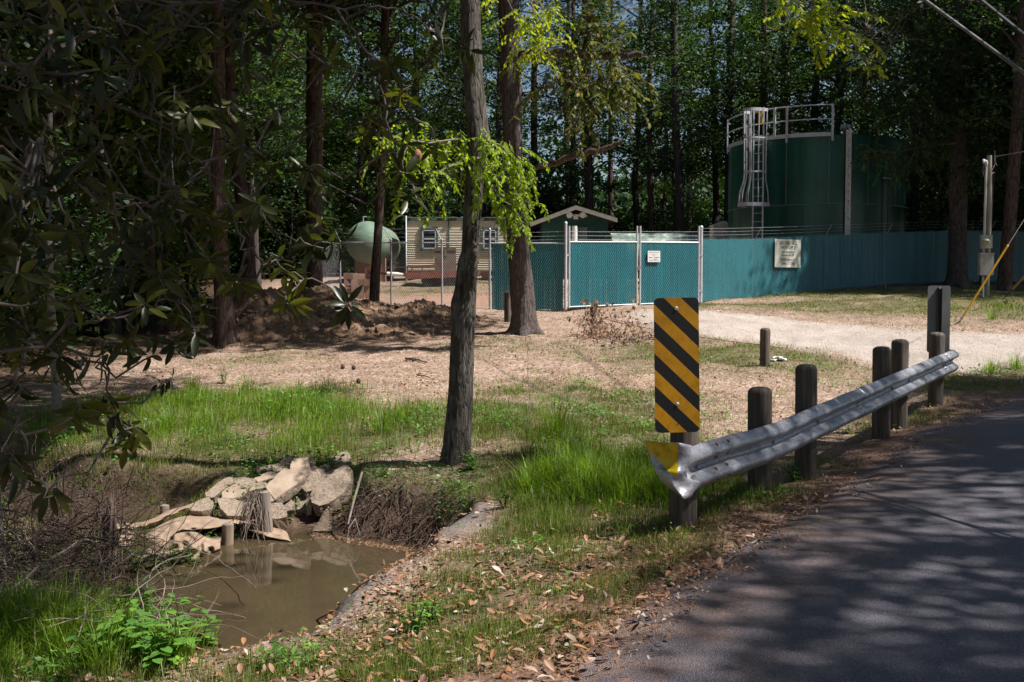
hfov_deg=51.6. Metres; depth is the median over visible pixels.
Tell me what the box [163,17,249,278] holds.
broadleaf tree
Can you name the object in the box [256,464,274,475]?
concrete slab
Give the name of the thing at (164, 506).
timber pile
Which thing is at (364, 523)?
exposed roots
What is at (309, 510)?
concrete slab
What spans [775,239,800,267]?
water supply sign
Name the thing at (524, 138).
broadleaf tree
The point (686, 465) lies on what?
guardrail
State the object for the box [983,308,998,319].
grass clump
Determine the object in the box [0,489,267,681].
dead brush tangle
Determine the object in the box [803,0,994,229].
broadleaf tree
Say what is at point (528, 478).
grass clump
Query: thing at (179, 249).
understory shrub
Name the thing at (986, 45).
overhead cable
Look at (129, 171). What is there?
broadleaf tree
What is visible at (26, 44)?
broadleaf tree
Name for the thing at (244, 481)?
concrete slab
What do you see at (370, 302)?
soil clods
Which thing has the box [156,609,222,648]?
weed plant
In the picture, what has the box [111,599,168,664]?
weed plant
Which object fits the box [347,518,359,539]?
stick
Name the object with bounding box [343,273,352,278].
concrete block
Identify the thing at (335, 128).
pine tree
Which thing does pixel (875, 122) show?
broadleaf tree
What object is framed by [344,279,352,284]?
concrete block
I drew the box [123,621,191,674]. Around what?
weed plant
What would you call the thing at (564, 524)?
short grass
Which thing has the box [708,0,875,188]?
broadleaf tree
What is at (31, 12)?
broadleaf tree
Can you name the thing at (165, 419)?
grass clump
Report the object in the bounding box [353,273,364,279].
concrete block
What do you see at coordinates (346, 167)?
broadleaf tree
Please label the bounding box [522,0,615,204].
pine tree
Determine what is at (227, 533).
timber pile
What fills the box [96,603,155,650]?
weed plant
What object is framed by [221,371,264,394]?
grass clump
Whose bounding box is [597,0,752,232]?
broadleaf tree
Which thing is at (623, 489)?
grass clump
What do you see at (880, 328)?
gravel
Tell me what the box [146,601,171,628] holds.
weed plant
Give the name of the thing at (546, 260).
short slatted fence
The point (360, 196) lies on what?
broadleaf tree
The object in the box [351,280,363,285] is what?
concrete block
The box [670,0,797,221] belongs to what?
tree
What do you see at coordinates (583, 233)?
door
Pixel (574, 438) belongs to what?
weed plant
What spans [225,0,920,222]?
sky
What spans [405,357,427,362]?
stick
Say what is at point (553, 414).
grass clump
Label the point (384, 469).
weed plant
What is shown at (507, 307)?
bollard
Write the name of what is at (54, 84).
magnolia tree
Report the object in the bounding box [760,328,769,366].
bollard
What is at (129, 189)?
pine tree
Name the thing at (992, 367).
grass clump
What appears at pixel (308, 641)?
ground weeds
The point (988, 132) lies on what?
broadleaf tree
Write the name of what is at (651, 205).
pine tree
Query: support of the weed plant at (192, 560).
on the ground at (510, 362)
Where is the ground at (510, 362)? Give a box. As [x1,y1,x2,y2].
[0,272,1023,681]
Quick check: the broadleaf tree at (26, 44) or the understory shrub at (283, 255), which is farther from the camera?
the understory shrub at (283, 255)
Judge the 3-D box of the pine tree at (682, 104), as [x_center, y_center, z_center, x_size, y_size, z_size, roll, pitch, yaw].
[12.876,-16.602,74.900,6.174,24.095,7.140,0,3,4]
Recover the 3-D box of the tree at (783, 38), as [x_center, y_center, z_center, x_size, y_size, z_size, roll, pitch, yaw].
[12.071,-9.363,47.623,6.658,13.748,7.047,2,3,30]
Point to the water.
(300, 580)
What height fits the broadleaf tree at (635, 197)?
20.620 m
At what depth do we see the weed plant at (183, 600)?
7.07 m
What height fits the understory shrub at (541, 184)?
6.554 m
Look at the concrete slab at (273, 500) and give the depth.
10.01 m
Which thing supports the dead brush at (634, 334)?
on the ground at (510, 362)
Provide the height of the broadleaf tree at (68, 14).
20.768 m
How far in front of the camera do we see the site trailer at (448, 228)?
41.84 m
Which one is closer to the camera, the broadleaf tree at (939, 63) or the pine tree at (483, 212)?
the broadleaf tree at (939, 63)
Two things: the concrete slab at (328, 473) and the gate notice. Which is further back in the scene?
the gate notice
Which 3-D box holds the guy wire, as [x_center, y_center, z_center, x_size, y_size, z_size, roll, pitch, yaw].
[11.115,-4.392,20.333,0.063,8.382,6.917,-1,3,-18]
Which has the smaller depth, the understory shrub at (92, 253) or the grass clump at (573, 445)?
the grass clump at (573, 445)
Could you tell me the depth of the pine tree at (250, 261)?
28.66 m
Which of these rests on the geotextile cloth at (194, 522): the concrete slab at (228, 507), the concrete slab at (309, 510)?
the concrete slab at (228, 507)
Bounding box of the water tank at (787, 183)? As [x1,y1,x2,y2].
[727,103,907,285]
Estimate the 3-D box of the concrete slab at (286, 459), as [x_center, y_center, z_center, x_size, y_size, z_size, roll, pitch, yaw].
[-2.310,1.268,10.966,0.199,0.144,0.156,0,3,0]
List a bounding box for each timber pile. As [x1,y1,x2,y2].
[160,504,168,513]
[222,523,233,545]
[258,490,272,538]
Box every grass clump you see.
[6,598,110,662]
[33,604,155,681]
[90,578,173,638]
[130,607,238,671]
[145,405,191,432]
[171,370,209,391]
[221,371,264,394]
[282,376,317,403]
[345,397,414,438]
[385,393,426,425]
[494,449,559,494]
[521,388,587,440]
[531,420,608,462]
[532,434,643,496]
[580,450,653,504]
[610,436,664,469]
[974,353,1006,372]
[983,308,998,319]
[1003,349,1023,369]
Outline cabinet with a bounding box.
[709,221,727,279]
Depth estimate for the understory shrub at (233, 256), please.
54.97 m
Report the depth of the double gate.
30.33 m
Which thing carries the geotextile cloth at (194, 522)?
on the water
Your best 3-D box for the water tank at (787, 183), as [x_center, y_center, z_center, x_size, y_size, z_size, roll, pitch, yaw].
[11.417,-5.132,40.190,6.746,6.628,6.645,0,3,0]
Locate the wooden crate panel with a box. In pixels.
[434,248,455,270]
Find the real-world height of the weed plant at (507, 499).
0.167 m
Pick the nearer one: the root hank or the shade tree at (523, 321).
the root hank
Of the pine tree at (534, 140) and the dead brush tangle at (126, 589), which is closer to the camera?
the dead brush tangle at (126, 589)
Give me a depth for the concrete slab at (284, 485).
10.27 m
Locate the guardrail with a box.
[644,332,958,530]
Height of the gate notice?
0.322 m
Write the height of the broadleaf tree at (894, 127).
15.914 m
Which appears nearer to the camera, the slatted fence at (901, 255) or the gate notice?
the gate notice
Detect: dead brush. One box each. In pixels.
[564,300,653,346]
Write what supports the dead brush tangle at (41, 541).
on the ground at (510, 362)
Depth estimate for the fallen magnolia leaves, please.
5.79 m
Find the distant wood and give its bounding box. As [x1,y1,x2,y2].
[171,111,1017,273]
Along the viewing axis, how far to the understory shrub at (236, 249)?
50.40 m
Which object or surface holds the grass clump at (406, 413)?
on the ground at (510, 362)
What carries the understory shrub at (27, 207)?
on the ground at (510, 362)
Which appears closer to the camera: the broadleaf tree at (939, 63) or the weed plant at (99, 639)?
the weed plant at (99, 639)
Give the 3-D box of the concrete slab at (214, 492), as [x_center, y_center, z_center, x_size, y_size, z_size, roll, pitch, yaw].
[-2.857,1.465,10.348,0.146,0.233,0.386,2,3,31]
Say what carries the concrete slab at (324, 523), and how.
in the water
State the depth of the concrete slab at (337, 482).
10.17 m
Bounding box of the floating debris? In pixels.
[310,533,412,552]
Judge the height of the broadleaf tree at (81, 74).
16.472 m
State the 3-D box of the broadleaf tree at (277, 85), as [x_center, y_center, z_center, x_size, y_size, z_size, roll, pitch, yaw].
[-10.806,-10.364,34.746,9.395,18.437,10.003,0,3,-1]
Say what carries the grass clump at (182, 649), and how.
on the ground at (510, 362)
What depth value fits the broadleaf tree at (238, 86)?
31.05 m
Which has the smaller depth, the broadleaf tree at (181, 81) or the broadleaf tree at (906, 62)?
the broadleaf tree at (181, 81)
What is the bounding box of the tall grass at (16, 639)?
[0,303,1023,681]
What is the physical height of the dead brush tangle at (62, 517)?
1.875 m
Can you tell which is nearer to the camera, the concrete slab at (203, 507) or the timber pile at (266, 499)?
the timber pile at (266, 499)
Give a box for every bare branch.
[0,486,7,599]
[0,553,191,659]
[1,539,104,600]
[128,540,255,587]
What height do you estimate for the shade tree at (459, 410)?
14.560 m
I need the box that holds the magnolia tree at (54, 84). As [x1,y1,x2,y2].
[0,0,488,522]
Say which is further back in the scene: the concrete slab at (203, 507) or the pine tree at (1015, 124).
the pine tree at (1015, 124)
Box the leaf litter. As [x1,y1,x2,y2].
[1,287,1023,681]
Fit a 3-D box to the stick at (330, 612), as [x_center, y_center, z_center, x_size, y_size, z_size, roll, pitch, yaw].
[-0.964,1.698,6.837,0.124,0.440,1.028,-2,4,-40]
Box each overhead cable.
[923,0,1023,74]
[979,0,1023,36]
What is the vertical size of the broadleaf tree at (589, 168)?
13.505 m
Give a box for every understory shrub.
[0,95,77,314]
[0,117,136,362]
[0,164,115,340]
[0,173,134,333]
[1,125,158,294]
[1,146,153,321]
[1,156,82,280]
[2,149,161,319]
[79,170,237,331]
[120,228,200,268]
[121,185,237,296]
[181,229,239,278]
[208,191,293,270]
[233,147,360,277]
[258,179,334,276]
[259,194,325,272]
[288,213,354,276]
[290,211,347,273]
[322,209,354,274]
[400,159,505,235]
[400,183,462,250]
[484,181,562,241]
[486,169,575,240]
[487,174,565,216]
[527,158,633,240]
[527,181,594,241]
[607,211,632,232]
[610,201,672,232]
[626,192,699,232]
[640,215,687,232]
[686,217,714,232]
[907,135,998,247]
[971,167,1023,281]
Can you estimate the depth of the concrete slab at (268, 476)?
10.56 m
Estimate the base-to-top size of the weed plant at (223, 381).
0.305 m
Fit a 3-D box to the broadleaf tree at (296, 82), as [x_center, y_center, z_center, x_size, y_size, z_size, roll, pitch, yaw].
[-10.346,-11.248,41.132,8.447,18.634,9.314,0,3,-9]
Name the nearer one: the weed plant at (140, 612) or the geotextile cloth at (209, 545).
the weed plant at (140, 612)
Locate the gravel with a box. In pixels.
[627,309,1023,373]
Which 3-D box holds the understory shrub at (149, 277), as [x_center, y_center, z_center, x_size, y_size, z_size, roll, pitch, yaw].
[-8.438,-1.943,25.126,4.118,4.016,4.506,-1,3,-26]
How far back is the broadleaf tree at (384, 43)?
27.73 m
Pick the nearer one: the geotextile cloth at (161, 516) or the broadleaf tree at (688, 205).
the geotextile cloth at (161, 516)
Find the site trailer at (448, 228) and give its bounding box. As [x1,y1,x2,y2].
[403,217,529,279]
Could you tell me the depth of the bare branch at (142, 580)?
7.04 m
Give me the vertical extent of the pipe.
0.172 m
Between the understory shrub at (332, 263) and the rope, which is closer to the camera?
the rope
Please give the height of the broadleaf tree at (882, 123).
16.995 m
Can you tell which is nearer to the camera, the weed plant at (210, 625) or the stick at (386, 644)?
the stick at (386, 644)
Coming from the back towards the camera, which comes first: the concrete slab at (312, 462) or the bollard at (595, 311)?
the bollard at (595, 311)
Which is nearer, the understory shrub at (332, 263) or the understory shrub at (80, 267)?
the understory shrub at (80, 267)
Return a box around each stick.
[316,579,403,619]
[347,472,362,524]
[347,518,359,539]
[384,629,412,646]
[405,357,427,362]
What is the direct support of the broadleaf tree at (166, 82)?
on the ground at (510, 362)
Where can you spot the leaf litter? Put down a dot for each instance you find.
(863, 431)
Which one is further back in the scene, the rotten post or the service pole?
the service pole
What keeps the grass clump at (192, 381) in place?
on the ground at (510, 362)
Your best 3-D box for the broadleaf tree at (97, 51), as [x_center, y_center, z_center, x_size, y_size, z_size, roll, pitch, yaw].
[-10.951,-10.759,24.630,10.721,21.448,9.723,-2,4,-35]
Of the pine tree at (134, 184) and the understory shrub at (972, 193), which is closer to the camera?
the pine tree at (134, 184)
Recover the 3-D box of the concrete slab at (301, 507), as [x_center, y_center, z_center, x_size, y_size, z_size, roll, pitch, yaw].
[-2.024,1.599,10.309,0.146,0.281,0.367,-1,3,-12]
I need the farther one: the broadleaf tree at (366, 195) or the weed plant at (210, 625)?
the broadleaf tree at (366, 195)
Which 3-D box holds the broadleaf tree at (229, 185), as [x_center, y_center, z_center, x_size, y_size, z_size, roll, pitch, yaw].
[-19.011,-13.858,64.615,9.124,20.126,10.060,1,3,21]
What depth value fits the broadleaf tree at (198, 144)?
29.81 m
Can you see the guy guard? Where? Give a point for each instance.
(1018, 282)
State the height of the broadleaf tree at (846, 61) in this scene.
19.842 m
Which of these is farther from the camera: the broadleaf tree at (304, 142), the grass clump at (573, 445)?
the broadleaf tree at (304, 142)
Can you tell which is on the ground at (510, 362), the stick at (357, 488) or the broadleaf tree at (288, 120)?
the broadleaf tree at (288, 120)
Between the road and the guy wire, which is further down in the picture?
the road
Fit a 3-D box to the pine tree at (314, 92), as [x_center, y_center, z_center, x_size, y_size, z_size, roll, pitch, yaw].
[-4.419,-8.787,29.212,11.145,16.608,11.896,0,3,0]
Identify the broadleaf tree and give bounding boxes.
[0,0,138,69]
[0,0,225,343]
[0,0,246,246]
[0,0,255,337]
[0,1,97,94]
[0,3,68,205]
[0,4,114,83]
[0,11,122,122]
[5,0,268,300]
[13,28,190,296]
[73,8,250,312]
[73,23,210,305]
[77,15,252,243]
[135,0,329,297]
[136,4,296,192]
[155,0,279,269]
[163,9,266,253]
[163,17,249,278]
[164,0,354,179]
[180,17,269,280]
[195,0,351,284]
[199,172,233,251]
[225,0,379,274]
[230,13,330,272]
[256,22,366,246]
[259,28,364,227]
[282,0,452,222]
[291,1,441,242]
[292,0,493,302]
[330,117,405,255]
[337,0,495,217]
[403,0,527,215]
[409,0,541,192]
[423,0,578,217]
[522,9,652,209]
[552,0,725,232]
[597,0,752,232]
[609,1,725,226]
[610,30,723,232]
[631,0,793,223]
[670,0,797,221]
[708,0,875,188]
[709,5,828,216]
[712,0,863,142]
[751,0,908,134]
[775,0,910,131]
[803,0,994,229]
[827,0,1003,231]
[828,0,1023,288]
[841,95,897,136]
[852,0,978,217]
[879,23,938,132]
[887,4,974,213]
[893,0,1015,222]
[927,0,1023,215]
[930,18,1023,219]
[932,1,1023,218]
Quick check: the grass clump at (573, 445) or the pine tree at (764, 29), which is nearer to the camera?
the grass clump at (573, 445)
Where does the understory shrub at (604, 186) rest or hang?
on the ground at (510, 362)
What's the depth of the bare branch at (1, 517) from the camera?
7.42 m
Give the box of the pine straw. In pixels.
[395,386,1023,681]
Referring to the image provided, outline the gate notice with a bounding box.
[648,251,659,261]
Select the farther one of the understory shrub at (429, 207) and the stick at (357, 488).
the understory shrub at (429, 207)
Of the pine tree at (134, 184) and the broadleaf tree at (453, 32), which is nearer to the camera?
the pine tree at (134, 184)
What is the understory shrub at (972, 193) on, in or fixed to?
on the ground at (510, 362)
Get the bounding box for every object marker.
[654,297,699,432]
[927,286,950,351]
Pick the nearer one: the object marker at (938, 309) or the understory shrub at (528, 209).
the object marker at (938, 309)
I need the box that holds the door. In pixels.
[578,227,586,240]
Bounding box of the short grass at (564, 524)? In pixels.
[0,280,1023,681]
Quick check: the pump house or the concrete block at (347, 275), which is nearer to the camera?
the concrete block at (347, 275)
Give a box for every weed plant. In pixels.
[66,618,119,664]
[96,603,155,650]
[106,578,155,610]
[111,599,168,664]
[123,546,148,571]
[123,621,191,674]
[138,544,168,570]
[142,610,208,666]
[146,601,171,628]
[153,593,202,629]
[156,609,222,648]
[163,540,191,565]
[183,546,206,565]
[217,365,230,383]
[377,464,391,476]
[403,598,432,635]
[421,594,443,625]
[456,450,478,470]
[490,491,514,507]
[563,429,585,443]
[782,462,800,481]
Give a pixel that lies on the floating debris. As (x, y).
(373, 542)
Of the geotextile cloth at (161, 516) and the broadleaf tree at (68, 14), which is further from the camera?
the broadleaf tree at (68, 14)
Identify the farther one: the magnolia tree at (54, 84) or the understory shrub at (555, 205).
the understory shrub at (555, 205)
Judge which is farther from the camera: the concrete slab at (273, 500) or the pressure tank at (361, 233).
the pressure tank at (361, 233)
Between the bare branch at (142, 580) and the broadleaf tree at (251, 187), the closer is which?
the bare branch at (142, 580)
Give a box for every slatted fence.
[491,221,566,311]
[699,221,1023,303]
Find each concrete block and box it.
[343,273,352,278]
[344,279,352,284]
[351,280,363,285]
[351,286,363,291]
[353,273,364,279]
[356,292,364,297]
[358,279,369,284]
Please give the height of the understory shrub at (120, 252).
5.873 m
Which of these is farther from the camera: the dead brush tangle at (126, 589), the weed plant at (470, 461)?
the weed plant at (470, 461)
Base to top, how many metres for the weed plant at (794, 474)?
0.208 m
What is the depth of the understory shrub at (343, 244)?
54.98 m
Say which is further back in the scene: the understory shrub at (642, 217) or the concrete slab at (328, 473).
the understory shrub at (642, 217)
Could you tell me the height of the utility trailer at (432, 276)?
0.927 m
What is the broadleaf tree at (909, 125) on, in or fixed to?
on the ground at (510, 362)
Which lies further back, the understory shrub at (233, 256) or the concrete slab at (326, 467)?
the understory shrub at (233, 256)
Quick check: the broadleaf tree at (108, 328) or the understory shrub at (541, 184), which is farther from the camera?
the understory shrub at (541, 184)
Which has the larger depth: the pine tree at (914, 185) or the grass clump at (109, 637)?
the pine tree at (914, 185)
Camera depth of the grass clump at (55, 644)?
5.68 m
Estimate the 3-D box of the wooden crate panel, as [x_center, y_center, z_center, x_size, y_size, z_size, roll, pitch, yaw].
[-2.458,-2.990,39.084,0.822,0.844,0.060,0,3,0]
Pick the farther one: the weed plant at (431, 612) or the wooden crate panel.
the wooden crate panel
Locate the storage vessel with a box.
[608,233,709,278]
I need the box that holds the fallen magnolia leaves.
[3,484,841,681]
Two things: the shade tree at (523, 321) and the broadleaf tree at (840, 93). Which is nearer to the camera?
the shade tree at (523, 321)
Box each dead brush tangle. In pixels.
[0,417,196,564]
[0,440,246,611]
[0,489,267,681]
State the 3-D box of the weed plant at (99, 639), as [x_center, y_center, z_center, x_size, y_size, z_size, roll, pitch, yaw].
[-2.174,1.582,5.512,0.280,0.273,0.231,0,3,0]
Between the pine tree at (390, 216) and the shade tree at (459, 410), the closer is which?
the shade tree at (459, 410)
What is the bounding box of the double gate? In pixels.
[567,226,702,307]
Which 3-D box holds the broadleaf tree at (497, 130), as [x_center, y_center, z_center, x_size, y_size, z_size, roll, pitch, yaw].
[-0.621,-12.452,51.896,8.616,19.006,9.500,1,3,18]
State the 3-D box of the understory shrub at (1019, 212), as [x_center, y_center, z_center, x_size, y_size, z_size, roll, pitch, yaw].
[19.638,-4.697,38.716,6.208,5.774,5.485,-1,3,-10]
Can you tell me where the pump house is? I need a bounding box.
[528,205,616,278]
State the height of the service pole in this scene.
4.125 m
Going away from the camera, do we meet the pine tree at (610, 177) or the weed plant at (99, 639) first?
the weed plant at (99, 639)
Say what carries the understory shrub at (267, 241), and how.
on the ground at (510, 362)
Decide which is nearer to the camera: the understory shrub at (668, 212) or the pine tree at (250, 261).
the pine tree at (250, 261)
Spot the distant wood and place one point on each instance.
(623, 200)
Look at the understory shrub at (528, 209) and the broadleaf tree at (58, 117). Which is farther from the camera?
the understory shrub at (528, 209)
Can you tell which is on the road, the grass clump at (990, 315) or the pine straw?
the pine straw
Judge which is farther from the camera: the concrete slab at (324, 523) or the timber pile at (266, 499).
the concrete slab at (324, 523)
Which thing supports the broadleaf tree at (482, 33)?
on the ground at (510, 362)
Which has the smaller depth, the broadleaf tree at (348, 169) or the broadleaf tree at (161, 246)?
the broadleaf tree at (161, 246)
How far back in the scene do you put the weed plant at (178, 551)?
8.66 m
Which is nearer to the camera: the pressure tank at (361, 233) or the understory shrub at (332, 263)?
the pressure tank at (361, 233)
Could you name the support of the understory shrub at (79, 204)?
on the ground at (510, 362)
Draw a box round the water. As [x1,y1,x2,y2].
[1,481,425,657]
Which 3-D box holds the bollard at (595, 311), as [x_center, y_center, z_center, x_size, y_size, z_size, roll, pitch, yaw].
[1.787,-0.309,23.204,0.157,0.960,0.163,0,3,0]
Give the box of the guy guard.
[1012,275,1023,289]
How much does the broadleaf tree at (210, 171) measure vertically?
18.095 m
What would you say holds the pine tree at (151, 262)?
on the ground at (510, 362)
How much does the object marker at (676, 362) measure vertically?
0.914 m
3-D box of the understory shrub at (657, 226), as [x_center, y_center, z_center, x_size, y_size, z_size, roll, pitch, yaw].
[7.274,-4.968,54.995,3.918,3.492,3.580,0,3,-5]
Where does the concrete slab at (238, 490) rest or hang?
on the ground at (510, 362)
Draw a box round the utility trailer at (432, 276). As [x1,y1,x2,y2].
[365,262,480,286]
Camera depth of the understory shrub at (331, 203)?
47.61 m
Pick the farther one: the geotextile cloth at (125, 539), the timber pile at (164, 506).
the timber pile at (164, 506)
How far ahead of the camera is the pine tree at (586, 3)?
51.33 m
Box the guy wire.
[959,220,1023,321]
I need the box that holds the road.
[569,395,1023,681]
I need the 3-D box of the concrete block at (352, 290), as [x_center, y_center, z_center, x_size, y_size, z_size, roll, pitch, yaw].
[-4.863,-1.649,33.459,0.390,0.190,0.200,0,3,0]
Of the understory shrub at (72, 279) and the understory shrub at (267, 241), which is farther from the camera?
the understory shrub at (267, 241)
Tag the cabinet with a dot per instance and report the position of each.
(722, 234)
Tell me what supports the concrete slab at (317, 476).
on the ground at (510, 362)
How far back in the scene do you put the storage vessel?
44.31 m
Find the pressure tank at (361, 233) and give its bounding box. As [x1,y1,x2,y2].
[346,215,406,281]
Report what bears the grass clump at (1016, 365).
on the ground at (510, 362)
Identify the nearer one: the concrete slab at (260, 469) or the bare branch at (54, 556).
the bare branch at (54, 556)
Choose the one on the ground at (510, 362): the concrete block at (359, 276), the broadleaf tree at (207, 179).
the broadleaf tree at (207, 179)
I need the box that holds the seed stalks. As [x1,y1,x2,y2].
[247,327,581,438]
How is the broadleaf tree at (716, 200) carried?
on the ground at (510, 362)
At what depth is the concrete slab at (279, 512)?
9.72 m
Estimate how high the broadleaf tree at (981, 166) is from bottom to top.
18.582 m
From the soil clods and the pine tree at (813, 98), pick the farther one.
the pine tree at (813, 98)
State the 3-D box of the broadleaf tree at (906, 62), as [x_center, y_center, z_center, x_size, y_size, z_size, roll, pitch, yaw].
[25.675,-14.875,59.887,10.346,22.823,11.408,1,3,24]
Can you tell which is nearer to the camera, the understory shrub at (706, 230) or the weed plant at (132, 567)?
the weed plant at (132, 567)
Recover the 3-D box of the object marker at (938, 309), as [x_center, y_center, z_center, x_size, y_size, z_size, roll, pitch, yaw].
[5.836,0.033,14.498,0.305,1.579,0.047,0,3,4]
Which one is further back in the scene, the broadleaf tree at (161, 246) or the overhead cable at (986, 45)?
the broadleaf tree at (161, 246)
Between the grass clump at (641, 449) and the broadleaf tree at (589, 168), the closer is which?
the grass clump at (641, 449)
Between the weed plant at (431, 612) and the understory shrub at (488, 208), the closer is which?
the weed plant at (431, 612)
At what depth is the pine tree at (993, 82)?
34.83 m
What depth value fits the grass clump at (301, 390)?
14.44 m
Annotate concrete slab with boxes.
[189,497,213,515]
[205,477,233,503]
[217,497,248,524]
[221,484,249,501]
[233,477,266,492]
[244,490,276,513]
[254,470,277,482]
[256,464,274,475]
[257,502,287,529]
[266,457,309,502]
[273,463,290,472]
[279,456,298,462]
[283,496,295,516]
[296,492,306,512]
[299,466,326,497]
[306,495,312,515]
[309,458,315,466]
[310,463,354,516]
[312,506,331,530]
[319,464,330,472]
[325,469,335,477]
[327,451,351,468]
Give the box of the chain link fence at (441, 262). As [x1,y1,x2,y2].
[322,228,490,308]
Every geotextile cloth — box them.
[117,503,192,530]
[118,531,133,545]
[142,532,220,559]
[145,516,290,541]
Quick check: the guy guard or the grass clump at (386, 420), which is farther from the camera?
the guy guard
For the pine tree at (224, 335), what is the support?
on the ground at (510, 362)
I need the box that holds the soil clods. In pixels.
[78,281,501,348]
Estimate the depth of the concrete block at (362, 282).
33.35 m
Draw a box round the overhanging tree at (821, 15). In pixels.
[763,0,929,79]
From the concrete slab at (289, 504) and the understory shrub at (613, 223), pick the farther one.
the understory shrub at (613, 223)
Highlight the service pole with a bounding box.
[977,151,996,296]
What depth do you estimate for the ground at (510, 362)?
16.21 m
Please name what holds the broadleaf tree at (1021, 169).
on the ground at (510, 362)
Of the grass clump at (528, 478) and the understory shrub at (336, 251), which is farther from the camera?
the understory shrub at (336, 251)
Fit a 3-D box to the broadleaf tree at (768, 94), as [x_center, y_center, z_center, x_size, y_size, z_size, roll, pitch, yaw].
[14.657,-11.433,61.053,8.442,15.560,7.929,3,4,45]
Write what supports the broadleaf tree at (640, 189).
on the ground at (510, 362)
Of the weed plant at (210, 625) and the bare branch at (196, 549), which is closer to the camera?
the weed plant at (210, 625)
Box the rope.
[598,317,758,344]
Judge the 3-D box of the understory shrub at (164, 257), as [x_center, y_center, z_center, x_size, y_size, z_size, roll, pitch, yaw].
[-10.838,-3.148,34.083,4.391,4.283,4.806,1,3,23]
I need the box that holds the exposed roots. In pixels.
[301,484,484,549]
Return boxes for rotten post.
[99,492,116,564]
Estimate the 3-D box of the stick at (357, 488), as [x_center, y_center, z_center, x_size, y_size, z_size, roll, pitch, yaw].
[-1.433,1.433,9.709,0.027,0.387,0.563,0,3,5]
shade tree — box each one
[353,0,549,465]
[480,0,709,335]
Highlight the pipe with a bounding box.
[387,272,402,275]
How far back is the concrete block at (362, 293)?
33.37 m
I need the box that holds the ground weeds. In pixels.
[0,347,1023,681]
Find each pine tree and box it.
[117,19,253,310]
[123,70,137,325]
[134,68,156,320]
[209,0,237,348]
[223,0,369,281]
[269,0,480,288]
[324,33,357,269]
[349,1,441,271]
[407,0,525,217]
[485,0,581,241]
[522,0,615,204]
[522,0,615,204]
[532,0,644,207]
[576,0,654,233]
[595,0,698,232]
[660,0,716,231]
[704,0,826,136]
[741,0,885,130]
[771,5,829,129]
[800,0,897,133]
[857,0,995,262]
[898,0,1023,284]
[910,0,1023,290]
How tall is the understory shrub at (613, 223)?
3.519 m
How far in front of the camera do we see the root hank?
9.52 m
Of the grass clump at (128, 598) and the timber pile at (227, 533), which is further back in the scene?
the timber pile at (227, 533)
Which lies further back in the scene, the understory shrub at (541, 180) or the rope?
the understory shrub at (541, 180)
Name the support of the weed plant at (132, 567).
on the ground at (510, 362)
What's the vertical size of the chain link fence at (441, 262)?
2.637 m
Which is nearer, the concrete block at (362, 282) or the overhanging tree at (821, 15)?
the overhanging tree at (821, 15)
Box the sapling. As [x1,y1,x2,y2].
[0,0,189,421]
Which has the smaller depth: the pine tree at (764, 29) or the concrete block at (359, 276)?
the concrete block at (359, 276)
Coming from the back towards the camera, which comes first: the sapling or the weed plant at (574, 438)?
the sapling
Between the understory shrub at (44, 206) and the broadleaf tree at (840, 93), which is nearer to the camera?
the understory shrub at (44, 206)
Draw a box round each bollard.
[504,291,511,321]
[590,305,596,334]
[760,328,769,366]
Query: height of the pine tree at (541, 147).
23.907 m
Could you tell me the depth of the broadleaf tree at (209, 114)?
35.75 m
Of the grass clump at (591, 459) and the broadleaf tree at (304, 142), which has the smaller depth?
the grass clump at (591, 459)
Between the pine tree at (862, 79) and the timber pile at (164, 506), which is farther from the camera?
the pine tree at (862, 79)
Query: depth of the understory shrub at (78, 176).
26.44 m
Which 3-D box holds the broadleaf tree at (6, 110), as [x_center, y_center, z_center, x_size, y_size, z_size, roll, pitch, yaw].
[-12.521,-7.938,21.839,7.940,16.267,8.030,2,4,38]
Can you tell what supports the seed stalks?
on the ground at (510, 362)
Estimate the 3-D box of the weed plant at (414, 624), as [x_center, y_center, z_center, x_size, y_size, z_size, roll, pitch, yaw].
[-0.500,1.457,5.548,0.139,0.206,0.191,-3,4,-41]
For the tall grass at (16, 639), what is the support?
on the ground at (510, 362)
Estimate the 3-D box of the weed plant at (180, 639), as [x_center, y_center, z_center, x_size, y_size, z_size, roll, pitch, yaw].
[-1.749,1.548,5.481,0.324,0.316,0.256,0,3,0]
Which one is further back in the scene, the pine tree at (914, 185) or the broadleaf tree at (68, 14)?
the pine tree at (914, 185)
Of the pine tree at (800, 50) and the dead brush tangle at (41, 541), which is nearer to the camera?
the dead brush tangle at (41, 541)
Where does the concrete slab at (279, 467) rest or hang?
on the ground at (510, 362)
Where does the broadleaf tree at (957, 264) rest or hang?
on the ground at (510, 362)
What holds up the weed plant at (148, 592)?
on the ground at (510, 362)
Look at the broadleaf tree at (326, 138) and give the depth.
49.48 m
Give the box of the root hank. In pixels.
[229,488,281,542]
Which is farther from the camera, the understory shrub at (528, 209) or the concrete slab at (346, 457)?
the understory shrub at (528, 209)
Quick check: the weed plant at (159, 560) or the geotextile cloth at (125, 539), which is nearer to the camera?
the weed plant at (159, 560)

